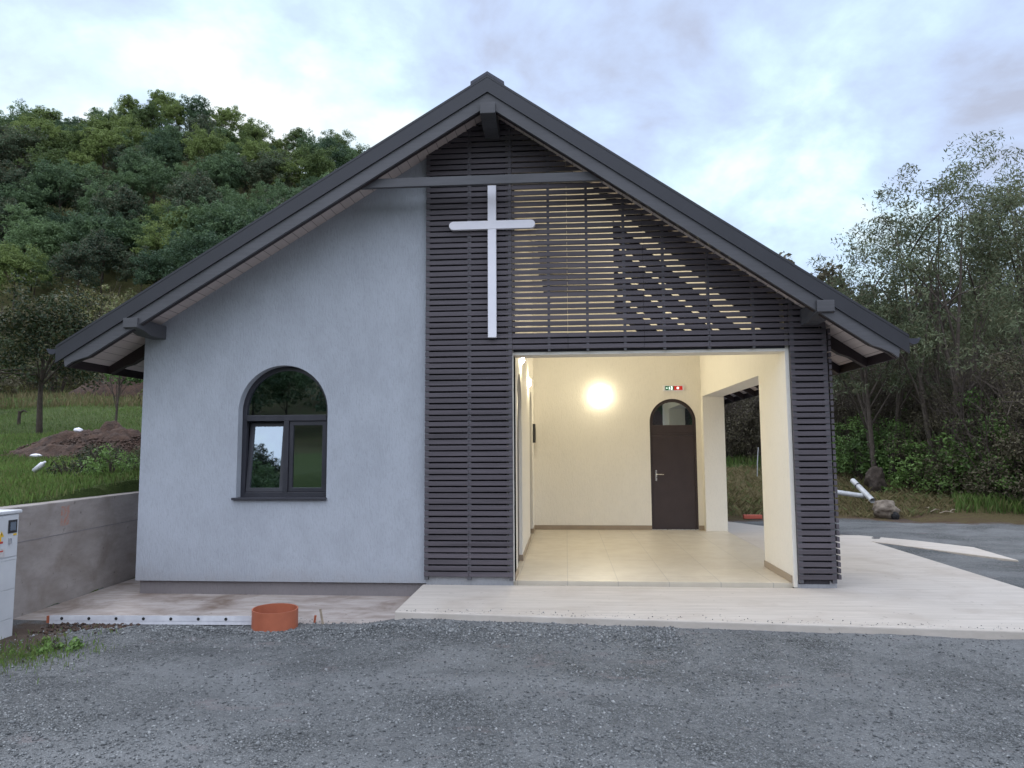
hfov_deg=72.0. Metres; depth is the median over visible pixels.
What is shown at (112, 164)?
forest tree
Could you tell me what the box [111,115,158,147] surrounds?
forest tree
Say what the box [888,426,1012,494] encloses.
green bush
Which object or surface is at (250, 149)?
forest tree
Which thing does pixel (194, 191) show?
forest tree
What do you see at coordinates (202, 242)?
forest tree
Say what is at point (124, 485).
ground
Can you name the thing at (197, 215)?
forest tree
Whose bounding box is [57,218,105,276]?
forest tree
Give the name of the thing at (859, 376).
scrub bush
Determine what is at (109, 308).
dry shrub
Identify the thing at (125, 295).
dry shrub
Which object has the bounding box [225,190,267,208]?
forest tree
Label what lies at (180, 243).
forest tree
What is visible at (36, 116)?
forest tree
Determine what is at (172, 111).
forest tree
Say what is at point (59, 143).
forest tree
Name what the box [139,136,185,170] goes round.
forest tree
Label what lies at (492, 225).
cross
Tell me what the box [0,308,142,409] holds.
dry grass
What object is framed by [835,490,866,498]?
plastic pipe
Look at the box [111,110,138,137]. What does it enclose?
forest tree
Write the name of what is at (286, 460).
window
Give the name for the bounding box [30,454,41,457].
litter scrap
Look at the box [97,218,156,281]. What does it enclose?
forest tree
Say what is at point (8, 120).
forest tree
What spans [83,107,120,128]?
forest tree
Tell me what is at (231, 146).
forest tree
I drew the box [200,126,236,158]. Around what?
forest tree
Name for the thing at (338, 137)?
forest tree
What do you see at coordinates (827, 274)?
background tree
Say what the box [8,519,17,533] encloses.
meter window
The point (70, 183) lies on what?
forest tree
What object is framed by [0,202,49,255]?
forest tree
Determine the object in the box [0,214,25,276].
forest tree
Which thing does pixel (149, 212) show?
forest tree
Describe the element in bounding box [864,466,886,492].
boulder
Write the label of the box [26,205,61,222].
forest tree
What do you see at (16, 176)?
forest tree
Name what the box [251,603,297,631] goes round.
orange pipe
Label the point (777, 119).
sky
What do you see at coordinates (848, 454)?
green bush
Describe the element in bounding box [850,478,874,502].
plastic pipe
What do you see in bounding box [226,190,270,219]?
forest tree
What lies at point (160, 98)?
forest tree
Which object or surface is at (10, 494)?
grass
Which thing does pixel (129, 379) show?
sapling
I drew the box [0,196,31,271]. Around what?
forest tree
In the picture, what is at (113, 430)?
soil mound
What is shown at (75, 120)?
forest tree
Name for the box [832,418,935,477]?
green bush
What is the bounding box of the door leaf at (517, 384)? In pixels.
[517,384,518,561]
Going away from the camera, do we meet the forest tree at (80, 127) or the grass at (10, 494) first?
the grass at (10, 494)
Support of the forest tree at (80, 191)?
on the ground at (124, 485)
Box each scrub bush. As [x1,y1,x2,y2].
[724,396,760,461]
[724,396,761,459]
[724,398,757,453]
[724,404,754,455]
[731,396,760,452]
[735,381,854,465]
[747,369,856,446]
[829,360,951,464]
[829,362,910,425]
[830,366,884,427]
[830,370,920,471]
[831,351,949,428]
[837,343,968,395]
[849,349,963,469]
[881,335,1000,451]
[882,356,1023,491]
[904,333,1023,442]
[907,327,995,410]
[911,364,1020,467]
[916,344,1023,492]
[925,376,1023,501]
[948,310,1023,501]
[999,339,1023,449]
[999,377,1023,495]
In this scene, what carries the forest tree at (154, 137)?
on the ground at (124, 485)
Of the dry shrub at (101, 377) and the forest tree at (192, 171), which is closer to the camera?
the dry shrub at (101, 377)
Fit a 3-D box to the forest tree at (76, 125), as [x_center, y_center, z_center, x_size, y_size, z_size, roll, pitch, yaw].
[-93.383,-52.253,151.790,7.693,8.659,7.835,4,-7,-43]
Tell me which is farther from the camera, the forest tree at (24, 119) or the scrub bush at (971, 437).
the forest tree at (24, 119)
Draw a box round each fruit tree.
[0,268,110,434]
[0,325,52,381]
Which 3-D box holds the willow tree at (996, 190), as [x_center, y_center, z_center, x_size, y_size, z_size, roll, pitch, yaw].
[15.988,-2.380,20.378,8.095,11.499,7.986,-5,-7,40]
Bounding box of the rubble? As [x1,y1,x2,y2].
[28,622,140,636]
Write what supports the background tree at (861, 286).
on the ground at (124, 485)
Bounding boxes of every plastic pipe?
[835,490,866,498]
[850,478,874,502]
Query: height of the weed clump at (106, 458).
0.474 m
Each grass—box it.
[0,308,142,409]
[0,398,141,506]
[0,623,124,683]
[726,452,1023,514]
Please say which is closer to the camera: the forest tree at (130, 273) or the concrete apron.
the concrete apron
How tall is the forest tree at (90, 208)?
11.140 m
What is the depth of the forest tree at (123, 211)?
108.72 m
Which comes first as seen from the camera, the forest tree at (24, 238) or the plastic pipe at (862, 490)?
the plastic pipe at (862, 490)
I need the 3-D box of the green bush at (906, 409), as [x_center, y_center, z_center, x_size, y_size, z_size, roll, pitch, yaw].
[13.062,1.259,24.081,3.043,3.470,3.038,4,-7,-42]
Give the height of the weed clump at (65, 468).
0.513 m
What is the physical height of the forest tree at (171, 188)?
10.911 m
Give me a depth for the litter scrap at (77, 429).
15.70 m
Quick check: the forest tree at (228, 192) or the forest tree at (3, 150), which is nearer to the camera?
the forest tree at (228, 192)
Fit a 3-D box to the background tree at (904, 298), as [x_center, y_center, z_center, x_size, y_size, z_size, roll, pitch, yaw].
[19.707,-1.046,36.352,6.395,9.281,7.084,2,-6,-24]
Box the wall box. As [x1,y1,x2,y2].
[533,424,535,442]
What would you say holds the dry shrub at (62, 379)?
on the ground at (124, 485)
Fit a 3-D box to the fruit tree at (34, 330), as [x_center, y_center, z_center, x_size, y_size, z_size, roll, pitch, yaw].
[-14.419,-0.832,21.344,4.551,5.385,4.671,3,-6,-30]
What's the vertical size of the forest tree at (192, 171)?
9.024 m
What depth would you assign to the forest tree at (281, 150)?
143.44 m
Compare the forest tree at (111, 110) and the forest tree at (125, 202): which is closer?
the forest tree at (125, 202)
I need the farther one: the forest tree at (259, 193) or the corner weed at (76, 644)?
the forest tree at (259, 193)
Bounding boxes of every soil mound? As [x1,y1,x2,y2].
[7,421,140,458]
[69,375,142,396]
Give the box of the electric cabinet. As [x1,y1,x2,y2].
[0,509,21,639]
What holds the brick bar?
on the ground at (124, 485)
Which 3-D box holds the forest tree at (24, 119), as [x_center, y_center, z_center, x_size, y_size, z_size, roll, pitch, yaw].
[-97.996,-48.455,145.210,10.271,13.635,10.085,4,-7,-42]
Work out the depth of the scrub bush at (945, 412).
19.32 m
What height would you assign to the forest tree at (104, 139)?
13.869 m
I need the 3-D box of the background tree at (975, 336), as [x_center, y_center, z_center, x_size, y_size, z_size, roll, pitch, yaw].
[25.322,-0.824,39.049,5.639,7.436,5.579,2,-6,-22]
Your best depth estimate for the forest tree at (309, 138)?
150.62 m
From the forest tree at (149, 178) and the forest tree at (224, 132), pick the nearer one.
the forest tree at (149, 178)
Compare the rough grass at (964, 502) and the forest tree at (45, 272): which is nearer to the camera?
the rough grass at (964, 502)
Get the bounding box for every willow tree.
[807,162,1023,493]
[828,252,989,480]
[888,127,1023,376]
[916,193,1023,384]
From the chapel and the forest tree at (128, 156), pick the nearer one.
the chapel
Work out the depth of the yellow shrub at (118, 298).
63.58 m
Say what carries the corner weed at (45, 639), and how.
on the gravel yard at (1002, 538)
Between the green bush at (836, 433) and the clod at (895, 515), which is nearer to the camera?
the clod at (895, 515)
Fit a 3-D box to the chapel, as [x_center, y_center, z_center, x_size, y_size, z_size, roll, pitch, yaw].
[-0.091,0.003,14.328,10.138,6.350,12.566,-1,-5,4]
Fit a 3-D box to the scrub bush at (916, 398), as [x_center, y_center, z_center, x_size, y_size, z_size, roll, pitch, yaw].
[13.328,0.842,23.558,4.439,4.477,4.247,0,-5,-7]
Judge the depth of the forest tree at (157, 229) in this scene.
103.77 m
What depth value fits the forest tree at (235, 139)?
146.66 m
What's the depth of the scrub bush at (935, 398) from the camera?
23.03 m
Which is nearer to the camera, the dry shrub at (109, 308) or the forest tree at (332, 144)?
the dry shrub at (109, 308)
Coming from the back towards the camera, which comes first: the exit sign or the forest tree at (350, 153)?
the forest tree at (350, 153)
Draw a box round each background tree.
[779,251,818,278]
[810,262,864,373]
[818,263,898,362]
[850,273,945,363]
[904,265,999,354]
[932,309,1009,369]
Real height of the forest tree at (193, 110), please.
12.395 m
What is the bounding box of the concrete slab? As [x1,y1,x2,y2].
[395,522,1023,639]
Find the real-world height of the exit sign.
0.110 m
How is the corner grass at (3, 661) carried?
on the gravel yard at (1002, 538)
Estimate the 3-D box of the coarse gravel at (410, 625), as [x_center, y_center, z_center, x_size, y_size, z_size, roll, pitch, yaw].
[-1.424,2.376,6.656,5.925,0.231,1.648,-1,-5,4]
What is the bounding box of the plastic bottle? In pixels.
[32,461,45,472]
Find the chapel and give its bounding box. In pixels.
[46,71,920,595]
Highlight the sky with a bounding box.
[0,0,1023,306]
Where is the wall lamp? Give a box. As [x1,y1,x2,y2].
[596,392,603,399]
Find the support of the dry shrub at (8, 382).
on the ground at (124, 485)
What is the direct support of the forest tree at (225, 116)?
on the ground at (124, 485)
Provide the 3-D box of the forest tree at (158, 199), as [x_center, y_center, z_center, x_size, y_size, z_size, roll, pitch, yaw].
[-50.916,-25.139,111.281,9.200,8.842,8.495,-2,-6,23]
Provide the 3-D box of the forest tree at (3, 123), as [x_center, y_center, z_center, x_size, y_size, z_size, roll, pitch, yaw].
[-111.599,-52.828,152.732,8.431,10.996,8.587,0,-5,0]
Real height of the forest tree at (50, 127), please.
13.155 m
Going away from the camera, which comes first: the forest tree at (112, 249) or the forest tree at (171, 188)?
the forest tree at (112, 249)
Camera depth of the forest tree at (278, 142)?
157.57 m
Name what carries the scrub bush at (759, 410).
on the ground at (124, 485)
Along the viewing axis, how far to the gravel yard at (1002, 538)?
5.15 m
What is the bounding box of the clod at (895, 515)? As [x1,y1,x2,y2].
[891,512,899,519]
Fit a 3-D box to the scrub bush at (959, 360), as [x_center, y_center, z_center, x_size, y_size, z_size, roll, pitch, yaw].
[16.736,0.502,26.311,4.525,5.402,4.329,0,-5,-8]
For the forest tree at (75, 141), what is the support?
on the ground at (124, 485)
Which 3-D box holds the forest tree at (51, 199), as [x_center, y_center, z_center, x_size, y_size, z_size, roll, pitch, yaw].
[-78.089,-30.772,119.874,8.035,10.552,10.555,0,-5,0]
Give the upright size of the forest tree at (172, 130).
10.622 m
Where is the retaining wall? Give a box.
[0,491,138,618]
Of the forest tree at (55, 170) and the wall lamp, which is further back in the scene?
the forest tree at (55, 170)
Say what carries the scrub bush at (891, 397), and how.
on the ground at (124, 485)
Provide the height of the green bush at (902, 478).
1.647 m
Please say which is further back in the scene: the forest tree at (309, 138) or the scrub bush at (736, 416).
the forest tree at (309, 138)
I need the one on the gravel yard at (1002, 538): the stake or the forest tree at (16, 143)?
the stake
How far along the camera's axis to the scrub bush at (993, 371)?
18.41 m
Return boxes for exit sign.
[663,385,683,390]
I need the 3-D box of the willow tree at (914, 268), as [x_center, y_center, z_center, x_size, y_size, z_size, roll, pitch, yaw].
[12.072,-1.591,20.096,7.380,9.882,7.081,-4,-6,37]
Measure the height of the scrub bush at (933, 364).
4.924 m
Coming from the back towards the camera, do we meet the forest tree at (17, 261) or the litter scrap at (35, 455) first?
the forest tree at (17, 261)
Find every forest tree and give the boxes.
[0,99,43,122]
[0,113,21,125]
[0,117,8,133]
[0,121,51,169]
[0,125,28,166]
[0,146,7,169]
[0,159,35,211]
[0,181,67,222]
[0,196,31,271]
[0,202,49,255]
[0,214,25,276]
[0,215,67,290]
[0,240,61,309]
[7,114,44,143]
[8,251,57,298]
[13,142,72,204]
[15,172,77,212]
[17,111,51,129]
[18,161,42,180]
[18,215,61,247]
[22,105,62,125]
[24,157,80,213]
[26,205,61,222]
[27,118,72,157]
[27,129,81,163]
[32,220,92,280]
[42,118,79,147]
[45,239,105,299]
[47,210,91,226]
[52,208,141,282]
[53,165,88,216]
[54,116,86,129]
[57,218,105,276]
[60,161,115,209]
[61,151,99,173]
[63,130,104,162]
[66,123,89,132]
[66,176,107,211]
[66,212,124,224]
[74,114,121,173]
[76,123,95,136]
[77,127,137,175]
[77,174,146,219]
[81,228,137,294]
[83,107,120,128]
[89,183,146,228]
[93,167,150,205]
[95,193,162,230]
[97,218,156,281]
[98,129,143,170]
[103,106,130,131]
[104,144,137,174]
[108,147,169,193]
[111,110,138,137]
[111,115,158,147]
[112,94,145,115]
[114,245,161,291]
[117,144,158,184]
[126,99,167,135]
[126,204,160,230]
[128,248,187,285]
[130,221,182,255]
[131,219,169,250]
[132,158,182,204]
[137,198,194,240]
[139,129,189,169]
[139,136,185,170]
[143,117,177,140]
[147,89,184,124]
[150,196,193,227]
[151,222,226,276]
[154,125,187,164]
[157,100,187,129]
[162,170,216,205]
[162,195,244,241]
[163,94,216,129]
[163,231,215,263]
[164,120,188,157]
[166,168,223,224]
[171,160,213,188]
[175,187,227,212]
[177,112,218,161]
[180,122,230,164]
[186,155,240,194]
[191,204,265,242]
[196,150,249,204]
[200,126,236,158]
[206,105,248,131]
[208,125,246,153]
[210,142,248,183]
[217,184,241,203]
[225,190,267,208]
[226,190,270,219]
[231,156,268,194]
[235,139,276,200]
[237,122,263,164]
[237,136,269,186]
[238,117,276,146]
[243,149,293,188]
[244,181,266,200]
[257,195,284,213]
[258,178,301,210]
[258,196,285,215]
[266,137,289,153]
[271,157,304,189]
[273,148,296,177]
[280,127,314,151]
[280,143,338,184]
[287,129,333,153]
[287,147,310,190]
[290,175,319,188]
[304,163,336,180]
[313,136,351,167]
[317,128,361,149]
[332,148,359,169]
[346,143,370,158]
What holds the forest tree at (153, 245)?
on the ground at (124, 485)
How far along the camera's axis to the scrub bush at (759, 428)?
25.40 m
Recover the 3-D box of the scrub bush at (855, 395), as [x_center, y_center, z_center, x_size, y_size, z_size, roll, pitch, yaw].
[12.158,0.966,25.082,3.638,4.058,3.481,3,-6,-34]
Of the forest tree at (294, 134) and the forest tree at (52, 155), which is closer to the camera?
the forest tree at (52, 155)
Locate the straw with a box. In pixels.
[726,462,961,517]
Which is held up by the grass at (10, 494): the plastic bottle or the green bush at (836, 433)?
the plastic bottle
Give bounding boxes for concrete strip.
[838,535,1017,561]
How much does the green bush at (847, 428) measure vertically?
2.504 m
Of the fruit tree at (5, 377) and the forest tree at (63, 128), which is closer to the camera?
the fruit tree at (5, 377)
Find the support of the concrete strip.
on the gravel yard at (1002, 538)
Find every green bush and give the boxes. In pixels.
[831,404,902,474]
[831,418,866,471]
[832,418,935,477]
[833,432,893,480]
[857,374,936,461]
[860,413,943,484]
[881,439,970,494]
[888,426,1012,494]
[926,366,1023,497]
[955,372,1023,495]
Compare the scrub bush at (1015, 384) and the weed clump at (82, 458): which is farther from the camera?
the scrub bush at (1015, 384)
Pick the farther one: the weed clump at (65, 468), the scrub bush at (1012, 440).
the scrub bush at (1012, 440)
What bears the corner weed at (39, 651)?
on the gravel yard at (1002, 538)
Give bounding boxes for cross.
[449,185,534,337]
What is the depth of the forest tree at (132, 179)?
118.29 m
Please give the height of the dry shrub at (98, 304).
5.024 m
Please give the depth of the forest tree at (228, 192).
117.06 m
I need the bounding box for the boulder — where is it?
[872,500,899,518]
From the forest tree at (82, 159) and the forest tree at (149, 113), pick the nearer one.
the forest tree at (82, 159)
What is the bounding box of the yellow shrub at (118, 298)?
[73,279,124,320]
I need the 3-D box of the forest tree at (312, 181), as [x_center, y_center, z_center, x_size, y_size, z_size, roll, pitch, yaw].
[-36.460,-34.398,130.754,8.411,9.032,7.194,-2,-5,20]
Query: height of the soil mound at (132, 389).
1.624 m
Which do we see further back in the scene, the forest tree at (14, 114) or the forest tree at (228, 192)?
the forest tree at (14, 114)
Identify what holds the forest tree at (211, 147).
on the ground at (124, 485)
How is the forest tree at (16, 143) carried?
on the ground at (124, 485)
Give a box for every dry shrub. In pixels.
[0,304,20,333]
[0,336,35,393]
[0,363,62,388]
[15,343,91,393]
[37,371,75,385]
[72,373,103,387]
[81,289,118,319]
[92,371,121,383]
[103,294,127,313]
[121,287,138,303]
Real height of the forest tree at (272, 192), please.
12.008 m
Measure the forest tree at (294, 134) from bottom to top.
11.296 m
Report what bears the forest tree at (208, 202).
on the ground at (124, 485)
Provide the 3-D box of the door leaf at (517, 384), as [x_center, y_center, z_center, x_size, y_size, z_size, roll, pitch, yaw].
[0.046,1.155,9.580,0.030,2.588,0.960,-1,-5,4]
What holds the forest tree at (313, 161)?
on the ground at (124, 485)
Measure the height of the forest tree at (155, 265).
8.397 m
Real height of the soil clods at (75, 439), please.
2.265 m
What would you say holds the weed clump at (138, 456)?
on the ground at (124, 485)
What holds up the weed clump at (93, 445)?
on the ground at (124, 485)
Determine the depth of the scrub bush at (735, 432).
26.98 m
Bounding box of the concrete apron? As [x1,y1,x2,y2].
[13,578,410,623]
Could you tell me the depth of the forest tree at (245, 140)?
143.12 m
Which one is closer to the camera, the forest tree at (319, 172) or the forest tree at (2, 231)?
the forest tree at (2, 231)
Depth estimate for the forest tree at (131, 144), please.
138.50 m
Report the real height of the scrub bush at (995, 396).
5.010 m
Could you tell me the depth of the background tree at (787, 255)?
36.22 m
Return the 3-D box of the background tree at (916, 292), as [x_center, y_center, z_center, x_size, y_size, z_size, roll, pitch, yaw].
[24.129,-1.855,39.507,5.663,10.005,5.724,-4,-6,32]
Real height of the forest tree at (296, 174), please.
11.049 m
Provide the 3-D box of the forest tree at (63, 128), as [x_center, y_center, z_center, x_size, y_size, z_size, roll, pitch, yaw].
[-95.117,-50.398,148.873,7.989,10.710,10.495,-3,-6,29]
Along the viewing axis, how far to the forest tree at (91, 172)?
118.54 m
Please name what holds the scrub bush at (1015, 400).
on the ground at (124, 485)
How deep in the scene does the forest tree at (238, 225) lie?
96.45 m
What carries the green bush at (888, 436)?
on the ground at (124, 485)
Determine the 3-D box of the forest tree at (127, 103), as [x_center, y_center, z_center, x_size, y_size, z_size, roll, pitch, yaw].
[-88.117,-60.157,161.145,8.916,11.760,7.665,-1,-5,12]
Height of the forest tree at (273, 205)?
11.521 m
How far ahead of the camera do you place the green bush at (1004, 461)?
17.25 m
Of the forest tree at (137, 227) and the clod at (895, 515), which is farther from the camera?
the forest tree at (137, 227)
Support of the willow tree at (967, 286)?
on the ground at (124, 485)
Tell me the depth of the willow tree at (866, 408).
20.88 m
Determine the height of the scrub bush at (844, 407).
4.743 m
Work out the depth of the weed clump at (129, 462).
11.35 m
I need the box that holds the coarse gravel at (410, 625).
[54,618,687,666]
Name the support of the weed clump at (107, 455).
on the ground at (124, 485)
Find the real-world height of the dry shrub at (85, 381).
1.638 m
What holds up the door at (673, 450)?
in the chapel
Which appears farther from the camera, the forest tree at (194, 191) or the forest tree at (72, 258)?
the forest tree at (194, 191)
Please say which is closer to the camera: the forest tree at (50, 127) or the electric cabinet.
the electric cabinet
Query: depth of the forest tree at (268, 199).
101.39 m
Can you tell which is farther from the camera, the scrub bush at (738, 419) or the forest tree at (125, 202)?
the forest tree at (125, 202)
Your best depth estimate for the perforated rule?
7.17 m
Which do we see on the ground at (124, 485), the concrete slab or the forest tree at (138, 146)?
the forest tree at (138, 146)
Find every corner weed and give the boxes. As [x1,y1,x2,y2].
[21,643,51,656]
[36,636,63,644]
[39,635,84,654]
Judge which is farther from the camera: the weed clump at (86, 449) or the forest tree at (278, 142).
the forest tree at (278, 142)
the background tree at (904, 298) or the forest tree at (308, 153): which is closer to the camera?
the background tree at (904, 298)
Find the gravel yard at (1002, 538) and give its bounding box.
[0,518,1023,767]
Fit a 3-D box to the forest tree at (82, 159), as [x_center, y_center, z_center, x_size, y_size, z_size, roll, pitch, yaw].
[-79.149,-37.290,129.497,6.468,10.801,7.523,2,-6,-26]
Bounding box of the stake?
[319,609,323,623]
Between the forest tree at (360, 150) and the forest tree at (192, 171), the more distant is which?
the forest tree at (360, 150)
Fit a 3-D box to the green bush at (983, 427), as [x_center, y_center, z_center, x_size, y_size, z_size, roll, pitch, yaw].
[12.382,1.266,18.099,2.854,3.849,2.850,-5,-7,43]
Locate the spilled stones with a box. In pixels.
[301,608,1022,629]
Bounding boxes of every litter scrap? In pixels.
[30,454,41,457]
[73,428,82,431]
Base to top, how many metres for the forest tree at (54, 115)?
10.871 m
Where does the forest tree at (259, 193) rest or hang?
on the ground at (124, 485)
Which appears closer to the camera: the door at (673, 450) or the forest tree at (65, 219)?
the door at (673, 450)
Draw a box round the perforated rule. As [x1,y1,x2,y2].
[46,615,251,624]
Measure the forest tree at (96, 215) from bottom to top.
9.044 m
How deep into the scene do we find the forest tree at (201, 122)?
140.64 m
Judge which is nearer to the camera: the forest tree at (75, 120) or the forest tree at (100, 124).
the forest tree at (100, 124)
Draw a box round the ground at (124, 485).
[0,143,1023,606]
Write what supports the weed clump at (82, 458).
on the ground at (124, 485)
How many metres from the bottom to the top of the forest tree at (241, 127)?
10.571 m
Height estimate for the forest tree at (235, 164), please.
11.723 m
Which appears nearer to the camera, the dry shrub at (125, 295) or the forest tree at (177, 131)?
the dry shrub at (125, 295)
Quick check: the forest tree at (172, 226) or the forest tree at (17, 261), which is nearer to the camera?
the forest tree at (17, 261)
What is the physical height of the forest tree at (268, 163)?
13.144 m
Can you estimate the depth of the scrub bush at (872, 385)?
25.03 m
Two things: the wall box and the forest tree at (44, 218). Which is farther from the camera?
the forest tree at (44, 218)
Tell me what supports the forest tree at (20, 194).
on the ground at (124, 485)
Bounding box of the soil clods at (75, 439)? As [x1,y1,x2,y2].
[0,432,140,459]
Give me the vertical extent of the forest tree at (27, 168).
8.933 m
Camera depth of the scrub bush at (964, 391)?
20.53 m
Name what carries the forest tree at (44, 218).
on the ground at (124, 485)
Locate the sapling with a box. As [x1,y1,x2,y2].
[101,373,142,420]
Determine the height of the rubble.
0.174 m
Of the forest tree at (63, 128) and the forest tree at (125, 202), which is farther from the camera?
the forest tree at (63, 128)
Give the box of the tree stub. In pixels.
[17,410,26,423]
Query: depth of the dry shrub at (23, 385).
34.91 m
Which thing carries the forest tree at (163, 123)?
on the ground at (124, 485)
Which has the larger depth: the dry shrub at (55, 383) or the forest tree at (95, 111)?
the forest tree at (95, 111)
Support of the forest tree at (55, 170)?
on the ground at (124, 485)
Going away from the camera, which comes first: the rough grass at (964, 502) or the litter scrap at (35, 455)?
the litter scrap at (35, 455)
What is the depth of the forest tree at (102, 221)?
97.62 m
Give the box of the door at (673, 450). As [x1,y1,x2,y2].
[650,399,698,528]
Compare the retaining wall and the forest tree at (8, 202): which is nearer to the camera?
the retaining wall
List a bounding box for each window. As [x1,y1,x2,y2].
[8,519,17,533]
[231,366,327,499]
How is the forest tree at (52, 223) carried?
on the ground at (124, 485)
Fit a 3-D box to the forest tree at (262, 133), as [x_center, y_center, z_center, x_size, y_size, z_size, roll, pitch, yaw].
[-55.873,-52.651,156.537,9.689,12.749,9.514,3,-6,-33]
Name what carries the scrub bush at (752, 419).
on the ground at (124, 485)
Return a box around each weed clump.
[46,454,103,475]
[69,443,119,458]
[77,442,139,475]
[77,447,124,462]
[80,442,120,454]
[81,450,134,464]
[106,451,139,466]
[118,453,139,469]
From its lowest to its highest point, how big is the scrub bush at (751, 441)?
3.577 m
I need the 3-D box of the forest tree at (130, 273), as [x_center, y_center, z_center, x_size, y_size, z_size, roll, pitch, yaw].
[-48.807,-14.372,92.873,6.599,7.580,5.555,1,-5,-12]
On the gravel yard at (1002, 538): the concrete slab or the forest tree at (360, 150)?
the concrete slab
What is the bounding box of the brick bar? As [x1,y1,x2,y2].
[743,515,761,518]
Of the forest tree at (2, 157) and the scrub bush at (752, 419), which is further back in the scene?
the forest tree at (2, 157)
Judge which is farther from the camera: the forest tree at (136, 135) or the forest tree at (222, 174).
the forest tree at (136, 135)
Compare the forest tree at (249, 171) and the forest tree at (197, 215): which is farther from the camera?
the forest tree at (249, 171)

